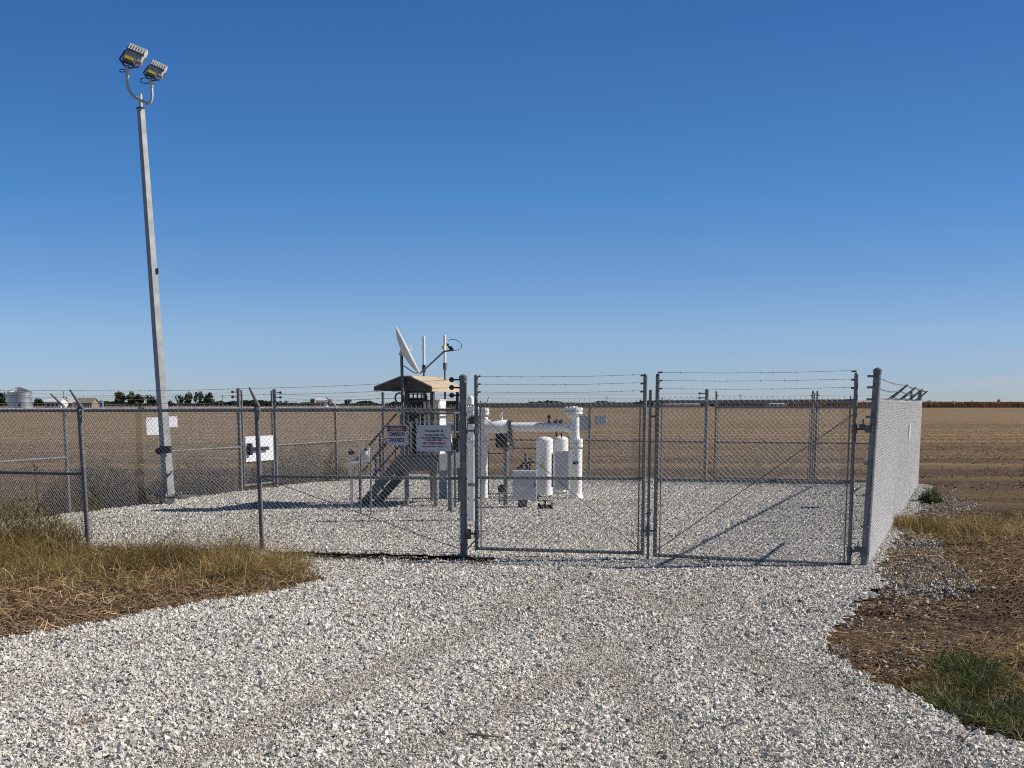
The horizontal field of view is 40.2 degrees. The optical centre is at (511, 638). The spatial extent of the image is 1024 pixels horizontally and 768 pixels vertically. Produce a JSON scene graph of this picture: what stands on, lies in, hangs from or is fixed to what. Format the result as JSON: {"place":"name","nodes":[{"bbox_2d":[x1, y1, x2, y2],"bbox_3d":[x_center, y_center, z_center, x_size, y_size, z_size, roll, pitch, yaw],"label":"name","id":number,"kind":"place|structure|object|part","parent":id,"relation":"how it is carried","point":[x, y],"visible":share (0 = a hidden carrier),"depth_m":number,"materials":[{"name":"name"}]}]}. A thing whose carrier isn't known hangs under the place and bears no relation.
{"place":"outdoors","nodes":[
{"label":"outdoors","id":0,"kind":"place"},
{"bbox_2d":[43,398,68,407],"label":"farm building","id":1,"kind":"structure","parent":0,"point":[62,400],"depth_m":532.81,"materials":[{"name":"white metal"}]},
{"bbox_2d":[67,397,77,407],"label":"farm building","id":2,"kind":"structure","parent":0,"point":[72,401],"depth_m":542.72,"materials":[{"name":"white metal"}]},
{"bbox_2d":[74,398,99,407],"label":"farm building","id":3,"kind":"structure","parent":0,"point":[93,400],"depth_m":539.04,"materials":[{"name":"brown wood"}]},
{"bbox_2d":[315,398,327,406],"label":"farm building","id":4,"kind":"structure","parent":0,"point":[318,403],"depth_m":611.52,"materials":[{"name":"white"}]},
{"bbox_2d":[0,538,896,641],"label":"gravel","id":5,"kind":"structure","parent":0,"point":[316,606],"depth_m":12.99,"materials":[{"name":"grey gravel"}]},
{"bbox_2d":[1,474,936,539],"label":"gravel","id":6,"kind":"structure","parent":0,"point":[510,513],"depth_m":22.94,"materials":[{"name":"grey gravel"}]},
{"bbox_2d":[0,637,1023,767],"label":"gravel","id":7,"kind":"structure","parent":0,"point":[156,695],"depth_m":8.26,"materials":[{"name":"grey gravel"}]},
{"bbox_2d":[70,716,111,724],"bbox_3d":[-2.369,0.461,7.920,0.030,0.024,0.281,8,13,41],"label":"twig","id":8,"kind":"object","parent":7,"relation":"on","point":[87,720],"visible":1,"depth_m":7.89,"materials":[{"name":"brown wood"}]},
{"bbox_2d":[466,733,504,737],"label":"twig","id":9,"kind":"object","parent":7,"relation":"on","point":[480,734],"visible":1,"depth_m":7.53,"materials":[{"name":"brown wood"}]},
{"bbox_2d":[0,406,1023,740],"bbox_3d":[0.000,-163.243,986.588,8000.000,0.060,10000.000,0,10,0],"label":"ground","id":10,"kind":"structure","parent":0,"point":[998,498],"depth_m":47.95,"materials":[{"name":"soil"}]},
{"bbox_2d":[0,392,6,407],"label":"tree","id":11,"kind":"object","parent":10,"relation":"on","point":[3,396],"visible":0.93,"depth_m":551.18,"materials":[{"name":"green plant"}]},
{"bbox_2d":[7,387,32,407],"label":"grain bin","id":12,"kind":"object","parent":10,"relation":"on","point":[18,397],"visible":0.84,"depth_m":509.02,"materials":[{"name":"metal"}]},
{"bbox_2d":[31,461,39,550],"bbox_3d":[-5.667,-1.550,16.715,0.099,1.141,0.100,0,10,0],"label":"dry stalk","id":13,"kind":"object","parent":10,"relation":"on","point":[38,503],"visible":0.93,"depth_m":16.70,"materials":[{"name":"plant"}]},
{"bbox_2d":[34,399,42,406],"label":"tree","id":14,"kind":"object","parent":10,"relation":"on","point":[38,400],"visible":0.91,"depth_m":551.70,"materials":[{"name":"green plant"}]},
{"bbox_2d":[0,512,103,554],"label":"weed clump","id":15,"kind":"object","parent":10,"relation":"on","point":[71,535],"visible":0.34,"depth_m":17.23,"materials":[{"name":"green plant"}]},
{"bbox_2d":[0,484,132,541],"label":"weed clump","id":16,"kind":"object","parent":10,"relation":"on","point":[31,511],"visible":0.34,"depth_m":18.29,"materials":[{"name":"green plant"}]},
{"bbox_2d":[23,462,125,513],"bbox_3d":[-7.366,-2.539,23.597,2.114,0.884,1.287,0,10,0],"label":"weed clump","id":17,"kind":"object","parent":10,"relation":"on","point":[94,507],"visible":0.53,"depth_m":23.60,"materials":[{"name":"green plant"}]},
{"bbox_2d":[12,455,181,507],"bbox_3d":[-7.451,-2.878,25.326,3.147,0.981,1.691,0,10,0],"label":"weed clump","id":18,"kind":"object","parent":10,"relation":"on","point":[121,492],"visible":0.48,"depth_m":25.24,"materials":[{"name":"plant"}]},
{"bbox_2d":[44,467,158,504],"bbox_3d":[-7.511,-2.862,25.951,2.443,0.744,1.283,0,10,0],"label":"weed clump","id":19,"kind":"object","parent":10,"relation":"on","point":[121,487],"visible":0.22,"depth_m":25.88,"materials":[{"name":"green plant"}]},
{"bbox_2d":[114,390,125,407],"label":"tree","id":20,"kind":"object","parent":10,"relation":"on","point":[119,398],"visible":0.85,"depth_m":551.40,"materials":[{"name":"green plant"}]},
{"bbox_2d":[0,388,242,519],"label":"chain link fence","id":21,"kind":"object","parent":10,"relation":"on","point":[67,483],"visible":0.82,"depth_m":24.38,"materials":[{"name":"metal"}]},
{"bbox_2d":[146,417,158,434],"bbox_3d":[-6.530,-3.895,25.701,0.054,0.317,0.581,3,10,18],"label":"fence sign","id":22,"kind":"object","parent":21,"relation":"attached to","point":[148,420],"visible":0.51,"depth_m":25.62,"materials":[{"name":"metal"}]},
{"bbox_2d":[169,416,177,426],"bbox_3d":[-6.365,-4.050,26.191,0.054,0.200,0.474,3,10,18],"label":"fence sign","id":23,"kind":"object","parent":21,"relation":"attached to","point":[173,421],"visible":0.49,"depth_m":26.29,"materials":[{"name":"metal"}]},
{"bbox_2d":[240,390,274,486],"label":"walk gate","id":24,"kind":"structure","parent":21,"relation":"attached to","point":[267,453],"depth_m":29.24,"materials":[{"name":"metal"}]},
{"bbox_2d":[126,391,137,404],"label":"tree","id":25,"kind":"object","parent":10,"relation":"on","point":[131,399],"visible":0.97,"depth_m":551.11,"materials":[{"name":"green plant"}]},
{"bbox_2d":[135,394,146,405],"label":"tree","id":26,"kind":"object","parent":10,"relation":"on","point":[138,396],"visible":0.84,"depth_m":551.08,"materials":[{"name":"green plant"}]},
{"bbox_2d":[145,395,154,404],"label":"tree","id":27,"kind":"object","parent":10,"relation":"on","point":[150,400],"visible":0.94,"depth_m":551.35,"materials":[{"name":"green plant"}]},
{"bbox_2d":[0,537,337,636],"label":"straw litter","id":28,"kind":"object","parent":10,"relation":"on","point":[96,601],"visible":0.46,"depth_m":13.38,"materials":[{"name":"beige plant"}]},
{"bbox_2d":[0,482,344,629],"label":"dry grass","id":29,"kind":"structure","parent":10,"relation":"on","point":[154,550],"depth_m":15.38,"materials":[{"name":"brown plant"}]},
{"bbox_2d":[174,394,183,404],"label":"tree","id":30,"kind":"object","parent":10,"relation":"on","point":[180,400],"visible":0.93,"depth_m":551.91,"materials":[{"name":"green plant"}]},
{"bbox_2d":[183,391,192,406],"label":"tree","id":31,"kind":"object","parent":10,"relation":"on","point":[189,398],"visible":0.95,"depth_m":551.51,"materials":[{"name":"green plant"}]},
{"bbox_2d":[193,391,203,406],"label":"tree","id":32,"kind":"object","parent":10,"relation":"on","point":[195,399],"visible":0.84,"depth_m":551.80,"materials":[{"name":"green plant"}]},
{"bbox_2d":[145,448,268,494],"bbox_3d":[-6.412,-3.480,29.001,2.730,0.957,1.596,0,10,0],"label":"weed clump","id":33,"kind":"object","parent":10,"relation":"on","point":[218,489],"visible":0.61,"depth_m":29.00,"materials":[{"name":"brown plant"}]},
{"bbox_2d":[202,392,214,406],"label":"tree","id":34,"kind":"object","parent":10,"relation":"on","point":[209,400],"visible":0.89,"depth_m":551.24,"materials":[{"name":"green plant"}]},
{"bbox_2d":[0,374,467,559],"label":"chain link fence","id":35,"kind":"object","parent":10,"relation":"on","point":[462,477],"visible":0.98,"depth_m":17.06,"materials":[{"name":"metal"}]},
{"bbox_2d":[387,425,406,444],"bbox_3d":[-1.359,-2.408,16.613,0.252,0.235,0.058,2,10,13],"label":"danger sign","id":36,"kind":"object","parent":35,"relation":"attached to","point":[396,434],"visible":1,"depth_m":16.59,"materials":[{"name":"metal"}]},
{"bbox_2d":[417,425,450,450],"bbox_3d":[-0.912,-2.360,16.518,0.415,0.305,0.054,2,10,13],"label":"company sign","id":37,"kind":"object","parent":35,"relation":"attached to","point":[433,437],"visible":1,"depth_m":16.50,"materials":[{"name":"metal"}]},
{"bbox_2d":[459,374,646,554],"bbox_3d":[0.452,-2.021,16.265,2.214,2.062,0.116,2,10,14],"label":"gate leaf","id":38,"kind":"object","parent":35,"relation":"attached to","point":[540,477],"visible":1,"depth_m":16.25,"materials":[{"name":"metal"}]},
{"bbox_2d":[219,437,367,483],"bbox_3d":[-5.132,-4.188,32.760,3.706,1.112,1.510,0,10,0],"label":"weed clump","id":39,"kind":"object","parent":10,"relation":"on","point":[302,470],"visible":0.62,"depth_m":32.70,"materials":[{"name":"plant"}]},
{"bbox_2d":[272,389,384,487],"bbox_3d":[-4.252,-4.706,32.898,0.353,2.224,5.963,3,10,17],"label":"chain link fence","id":40,"kind":"object","parent":10,"relation":"on","point":[276,445],"visible":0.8,"depth_m":32.33,"materials":[{"name":"metal"}]},
{"bbox_2d":[344,399,351,405],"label":"tree","id":41,"kind":"object","parent":10,"relation":"on","point":[348,401],"visible":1,"depth_m":690.04,"materials":[{"name":"green plant"}]},
{"bbox_2d":[0,399,864,405],"bbox_3d":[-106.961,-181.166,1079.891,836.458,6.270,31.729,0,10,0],"label":"distant wood","id":42,"kind":"object","parent":10,"relation":"on","point":[371,403],"visible":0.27,"depth_m":1068.49,"materials":[{"name":"green plant"}]},
{"bbox_2d":[1,475,976,767],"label":"gravel yard","id":43,"kind":"structure","parent":10,"relation":"on","point":[641,633],"depth_m":11.63,"materials":[{"name":"grey gravel"}]},
{"bbox_2d":[119,43,184,504],"bbox_3d":[-6.304,-6.196,24.590,0.774,8.105,0.513,-5,11,-28],"label":"light pole","id":44,"kind":"object","parent":43,"relation":"on","point":[133,55],"visible":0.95,"depth_m":24.56,"materials":[{"name":"metal"}]},
{"bbox_2d":[348,446,373,514],"bbox_3d":[-2.549,-2.646,23.521,0.440,1.115,1.676,-1,10,-4],"label":"meter set","id":45,"kind":"object","parent":43,"relation":"on","point":[368,453],"visible":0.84,"depth_m":24.19,"materials":[{"name":"metal"}]},
{"bbox_2d":[355,412,459,506],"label":"service platform","id":46,"kind":"structure","parent":43,"relation":"on","point":[410,463],"depth_m":24.63,"materials":[{"name":"grey paint"}]},
{"bbox_2d":[396,407,404,454],"bbox_3d":[-1.929,-3.607,24.326,0.150,0.825,0.125,3,10,16],"label":"meter box","id":47,"kind":"object","parent":46,"relation":"on","point":[400,424],"visible":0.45,"depth_m":24.29,"materials":[{"name":"white paint"}]},
{"bbox_2d":[409,422,412,453],"bbox_3d":[-1.780,-3.536,24.705,0.066,0.560,0.066,0,10,0],"label":"sensor stand","id":48,"kind":"object","parent":46,"relation":"on","point":[411,425],"visible":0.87,"depth_m":24.69,"materials":[{"name":"white paint"}]},
{"bbox_2d":[404,398,424,453],"bbox_3d":[-1.738,-3.781,24.910,0.370,0.976,0.345,3,10,16],"label":"control cabinet","id":49,"kind":"object","parent":46,"relation":"on","point":[416,404],"visible":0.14,"depth_m":24.76,"materials":[{"name":"metal"}]},
{"bbox_3d":[-1.779,-3.750,24.771,0.299,0.864,0.012,3,10,16],"label":"door","id":50,"kind":"part","parent":49,"relation":"part of","materials":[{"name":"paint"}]},
{"bbox_2d":[374,376,458,454],"bbox_3d":[-1.645,-3.983,24.972,1.047,1.353,1.871,3,10,16],"label":"canopy","id":51,"kind":"object","parent":46,"relation":"on","point":[427,385],"visible":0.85,"depth_m":24.22,"materials":[{"name":"beige metal"}]},
{"bbox_2d":[422,336,425,397],"bbox_3d":[-1.601,-4.446,25.516,0.066,2.086,0.066,0,10,0],"label":"radio antenna","id":52,"kind":"object","parent":51,"relation":"attached to","point":[423,353],"visible":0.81,"depth_m":25.39,"materials":[{"name":"white paint"}]},
{"bbox_2d":[442,335,446,399],"bbox_3d":[-1.230,-4.452,25.498,0.066,2.104,0.106,5,11,30],"label":"radio antenna","id":53,"kind":"object","parent":51,"relation":"attached to","point":[444,355],"visible":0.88,"depth_m":25.40,"materials":[{"name":"white paint"}]},
{"bbox_2d":[415,418,418,453],"bbox_3d":[-1.678,-3.566,24.700,0.066,0.620,0.066,0,10,0],"label":"sensor stand","id":54,"kind":"object","parent":46,"relation":"on","point":[416,420],"visible":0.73,"depth_m":24.66,"materials":[{"name":"white paint"}]},
{"bbox_2d":[408,393,427,453],"bbox_3d":[-1.655,-3.748,24.468,0.385,1.055,0.070,2,10,9],"label":"instrument rack","id":55,"kind":"object","parent":46,"relation":"on","point":[417,394],"visible":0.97,"depth_m":24.38,"materials":[{"name":"metal"}]},
{"bbox_2d":[395,326,461,454],"bbox_3d":[-1.510,-4.205,23.812,1.103,2.174,0.768,4,10,24],"label":"satellite dish","id":56,"kind":"object","parent":46,"relation":"on","point":[405,352],"visible":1,"depth_m":23.80,"materials":[{"name":"metal"}]},
{"bbox_2d":[394,392,404,403],"bbox_3d":[-1.919,-4.102,23.901,0.176,0.196,0.050,0,10,0],"label":"cable coil","id":57,"kind":"object","parent":56,"relation":"hanging from","point":[396,394],"visible":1,"depth_m":23.88,"materials":[{"name":"black rubber"}]},
{"bbox_2d":[424,400,446,453],"bbox_3d":[-1.368,-3.750,24.814,0.330,0.946,0.395,3,10,16],"label":"control cabinet","id":58,"kind":"object","parent":46,"relation":"on","point":[438,403],"visible":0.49,"depth_m":24.64,"materials":[{"name":"white metal"}]},
{"bbox_3d":[-1.422,-3.715,24.653,0.277,0.837,0.022,2,10,14],"label":"door","id":59,"kind":"part","parent":58,"relation":"part of","materials":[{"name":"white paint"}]},
{"bbox_2d":[445,435,459,510],"bbox_3d":[-0.995,-2.806,23.612,0.315,1.441,0.355,0,10,0],"label":"pipe support","id":60,"kind":"object","parent":43,"relation":"on","point":[450,489],"visible":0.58,"depth_m":23.51,"materials":[{"name":"metal"}]},
{"bbox_2d":[467,396,479,520],"bbox_3d":[-0.613,-2.739,21.590,0.208,1.976,0.208,9,13,44],"label":"white riser","id":61,"kind":"object","parent":43,"relation":"on","point":[471,474],"visible":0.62,"depth_m":21.54,"materials":[{"name":"paint"}]},
{"bbox_2d":[487,450,502,493],"bbox_3d":[-0.401,-3.227,27.866,0.442,1.024,0.318,0,10,0],"label":"tubing frame","id":62,"kind":"object","parent":43,"relation":"on","point":[488,453],"visible":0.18,"depth_m":27.95,"materials":[{"name":"paint"}]},
{"bbox_2d":[498,484,503,503],"bbox_3d":[-0.160,-2.556,25.018,0.191,0.383,0.040,0,10,0],"label":"handwheel valve","id":63,"kind":"object","parent":43,"relation":"on","point":[500,487],"visible":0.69,"depth_m":24.98,"materials":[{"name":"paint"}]},
{"bbox_2d":[495,433,513,504],"bbox_3d":[-0.121,-2.978,24.957,0.306,1.336,0.221,3,10,16],"label":"pipe support","id":64,"kind":"object","parent":43,"relation":"on","point":[505,444],"visible":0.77,"depth_m":24.85,"materials":[{"name":"metal"}]},
{"bbox_2d":[439,397,582,498],"bbox_3d":[-0.012,-3.594,26.673,2.779,1.986,0.367,0,10,0],"label":"pipe run","id":65,"kind":"object","parent":43,"relation":"on","point":[561,427],"visible":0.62,"depth_m":26.55,"materials":[{"name":"white paint"}]},
{"bbox_2d":[512,470,536,507],"bbox_3d":[0.221,-2.591,24.432,0.424,0.666,0.268,0,10,0],"label":"enclosure","id":66,"kind":"object","parent":43,"relation":"on","point":[523,498],"visible":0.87,"depth_m":24.32,"materials":[{"name":"grey paint"}]},
{"bbox_2d":[513,472,535,498],"bbox_3d":[0.221,-2.654,24.309,0.399,0.466,0.012,0,10,0],"label":"door","id":67,"kind":"structure","parent":66,"relation":"in","point":[532,494],"depth_m":24.31,"materials":[{"name":"grey paint"}]},
{"bbox_2d":[517,451,534,469],"bbox_3d":[0.248,-3.188,25.162,0.335,0.360,0.090,-1,10,-8],"label":"relief valve","id":68,"kind":"object","parent":66,"relation":"on","point":[526,462],"visible":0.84,"depth_m":25.15,"materials":[{"name":"grey paint"}]},
{"bbox_2d":[536,436,552,497],"bbox_3d":[0.627,-3.295,27.076,0.319,1.202,0.339,0,10,0],"label":"white tank","id":69,"kind":"object","parent":43,"relation":"on","point":[544,489],"visible":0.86,"depth_m":26.95,"materials":[{"name":"metal"}]},
{"bbox_2d":[538,500,552,508],"bbox_3d":[0.573,-2.283,24.092,0.250,0.190,0.136,0,10,0],"label":"ground valve","id":70,"kind":"object","parent":43,"relation":"on","point":[541,507],"visible":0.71,"depth_m":24.05,"materials":[{"name":"paint"}]},
{"bbox_2d":[551,451,569,499],"bbox_3d":[0.912,-3.025,26.134,0.350,0.940,0.161,0,10,0],"label":"enclosure","id":71,"kind":"object","parent":43,"relation":"on","point":[564,472],"visible":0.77,"depth_m":26.05,"materials":[{"name":"grey paint"}]},
{"bbox_2d":[556,452,568,488],"bbox_3d":[0.934,-3.120,26.042,0.244,0.685,0.012,0,10,0],"label":"door","id":72,"kind":"structure","parent":71,"relation":"in","point":[564,472],"depth_m":26.04,"materials":[{"name":"grey paint"}]},
{"bbox_2d":[553,436,567,493],"bbox_3d":[0.968,-3.563,28.121,0.321,1.386,0.321,0,10,0],"label":"white tank","id":73,"kind":"object","parent":43,"relation":"on","point":[561,446],"visible":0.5,"depth_m":27.96,"materials":[{"name":"metal"}]},
{"bbox_2d":[811,390,912,481],"bbox_3d":[7.771,-4.454,31.162,2.131,2.100,0.088,4,10,21],"label":"chain link fence","id":74,"kind":"object","parent":43,"relation":"on","point":[826,442],"visible":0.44,"depth_m":31.40,"materials":[{"name":"metal"}]},
{"bbox_2d":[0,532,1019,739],"bbox_3d":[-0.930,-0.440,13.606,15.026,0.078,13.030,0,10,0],"label":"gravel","id":75,"kind":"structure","parent":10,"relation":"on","point":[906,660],"depth_m":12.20,"materials":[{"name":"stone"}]},
{"bbox_2d":[0,421,1023,509],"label":"corn stubble","id":76,"kind":"object","parent":10,"relation":"on","point":[926,435],"visible":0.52,"depth_m":69.92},
{"bbox_2d":[0,521,1023,734],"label":"soil clods","id":77,"kind":"object","parent":10,"relation":"on","point":[908,616],"visible":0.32,"depth_m":13.02,"materials":[{"name":"brown soil"}]},
{"bbox_2d":[0,422,1023,520],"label":"soil clods","id":78,"kind":"object","parent":10,"relation":"on","point":[569,460],"visible":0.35,"depth_m":48.74,"materials":[{"name":"brown soil"}]},
{"bbox_2d":[0,508,1023,740],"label":"straw litter","id":79,"kind":"object","parent":10,"relation":"on","point":[999,568],"visible":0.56,"depth_m":12.91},
{"bbox_2d":[384,389,708,479],"bbox_3d":[0.625,-4.905,34.024,8.449,2.244,0.139,4,10,22],"label":"chain link fence","id":80,"kind":"object","parent":10,"relation":"on","point":[705,428],"visible":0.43,"depth_m":33.32,"materials":[{"name":"metal"}]},
{"bbox_2d":[579,415,588,429],"bbox_3d":[1.732,-5.169,33.571,0.308,0.342,0.054,4,10,22],"label":"fence sign","id":81,"kind":"object","parent":80,"relation":"attached to","point":[584,422],"visible":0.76,"depth_m":33.60,"materials":[{"name":"white metal"}]},
{"bbox_2d":[594,415,606,423],"bbox_3d":[2.105,-5.209,33.408,0.304,0.211,0.054,4,10,22],"label":"fence sign","id":82,"kind":"object","parent":80,"relation":"attached to","point":[604,418],"visible":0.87,"depth_m":33.43,"materials":[{"name":"grey metal"}]},
{"bbox_2d":[713,391,813,480],"bbox_3d":[5.729,-4.632,31.980,2.257,2.020,0.051,4,10,22],"label":"gate leaf","id":83,"kind":"object","parent":80,"relation":"attached to","point":[776,443],"visible":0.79,"depth_m":32.00,"materials":[{"name":"metal"}]},
{"bbox_2d":[860,367,927,565],"bbox_3d":[6.520,-3.096,23.066,0.306,2.295,16.283,3,10,18],"label":"chain link fence","id":84,"kind":"object","parent":10,"relation":"on","point":[901,484],"visible":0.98,"depth_m":18.47,"materials":[{"name":"metal"}]},
{"bbox_2d":[643,370,873,565],"bbox_3d":[2.748,-1.910,15.749,2.544,2.172,0.108,2,10,12],"label":"gate leaf","id":85,"kind":"object","parent":84,"relation":"attached to","point":[847,482],"visible":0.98,"depth_m":15.77,"materials":[{"name":"metal"}]},
{"bbox_2d":[784,401,1023,407],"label":"standing corn","id":86,"kind":"object","parent":10,"relation":"on","point":[939,404],"visible":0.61,"depth_m":705.42,"materials":[{"name":"brown plant"}]},
{"bbox_2d":[842,663,979,702],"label":"dry grass","id":87,"kind":"structure","parent":10,"relation":"on","point":[908,679],"depth_m":9.21,"materials":[{"name":"plant"}]},
{"bbox_2d":[828,502,1023,546],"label":"dry grass","id":88,"kind":"structure","parent":10,"relation":"on","point":[994,530],"depth_m":20.10,"materials":[{"name":"brown plant"}]},
{"bbox_2d":[878,488,981,601],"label":"gravel","id":89,"kind":"structure","parent":10,"relation":"on","point":[930,585],"depth_m":15.51,"materials":[{"name":"grey gravel"}]},
{"bbox_2d":[911,484,953,503],"bbox_3d":[7.780,-2.685,26.050,1.013,0.363,0.975,-9,13,-44],"label":"weed clump","id":90,"kind":"object","parent":10,"relation":"on","point":[927,496],"visible":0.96,"depth_m":25.94,"materials":[{"name":"green plant"}]},
{"bbox_2d":[902,620,1023,707],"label":"dry grass","id":91,"kind":"structure","parent":10,"relation":"on","point":[1021,675],"depth_m":9.51,"materials":[{"name":"plant"}]},
{"bbox_2d":[903,640,1023,740],"bbox_3d":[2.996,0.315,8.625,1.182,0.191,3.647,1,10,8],"label":"green grass","id":92,"kind":"structure","parent":10,"relation":"on","point":[968,675],"depth_m":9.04,"materials":[{"name":"green plant"}]},
{"bbox_2d":[0,0,1023,403],"label":"sky","id":93,"kind":"structure","parent":0,"point":[593,190],"materials":[{"name":"blue"}]},
{"bbox_2d":[510,447,535,448],"bbox_3d":[0.202,-3.474,25.578,0.517,0.034,0.022,-4,10,-22],"label":"sensing line","id":94,"kind":"object","parent":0,"point":[521,448],"visible":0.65,"depth_m":25.54,"materials":[{"name":"paint"}]},
{"bbox_2d":[653,403,699,405],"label":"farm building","id":95,"kind":"structure","parent":0,"point":[678,404],"depth_m":887.72,"materials":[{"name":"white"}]},
{"bbox_2d":[713,403,766,406],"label":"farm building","id":96,"kind":"structure","parent":0,"point":[745,404],"depth_m":887.72,"materials":[{"name":"wood"}]},
{"bbox_2d":[767,403,783,406],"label":"farm building","id":97,"kind":"structure","parent":0,"point":[773,404],"depth_m":867.99,"materials":[{"name":"white"}]}
]}

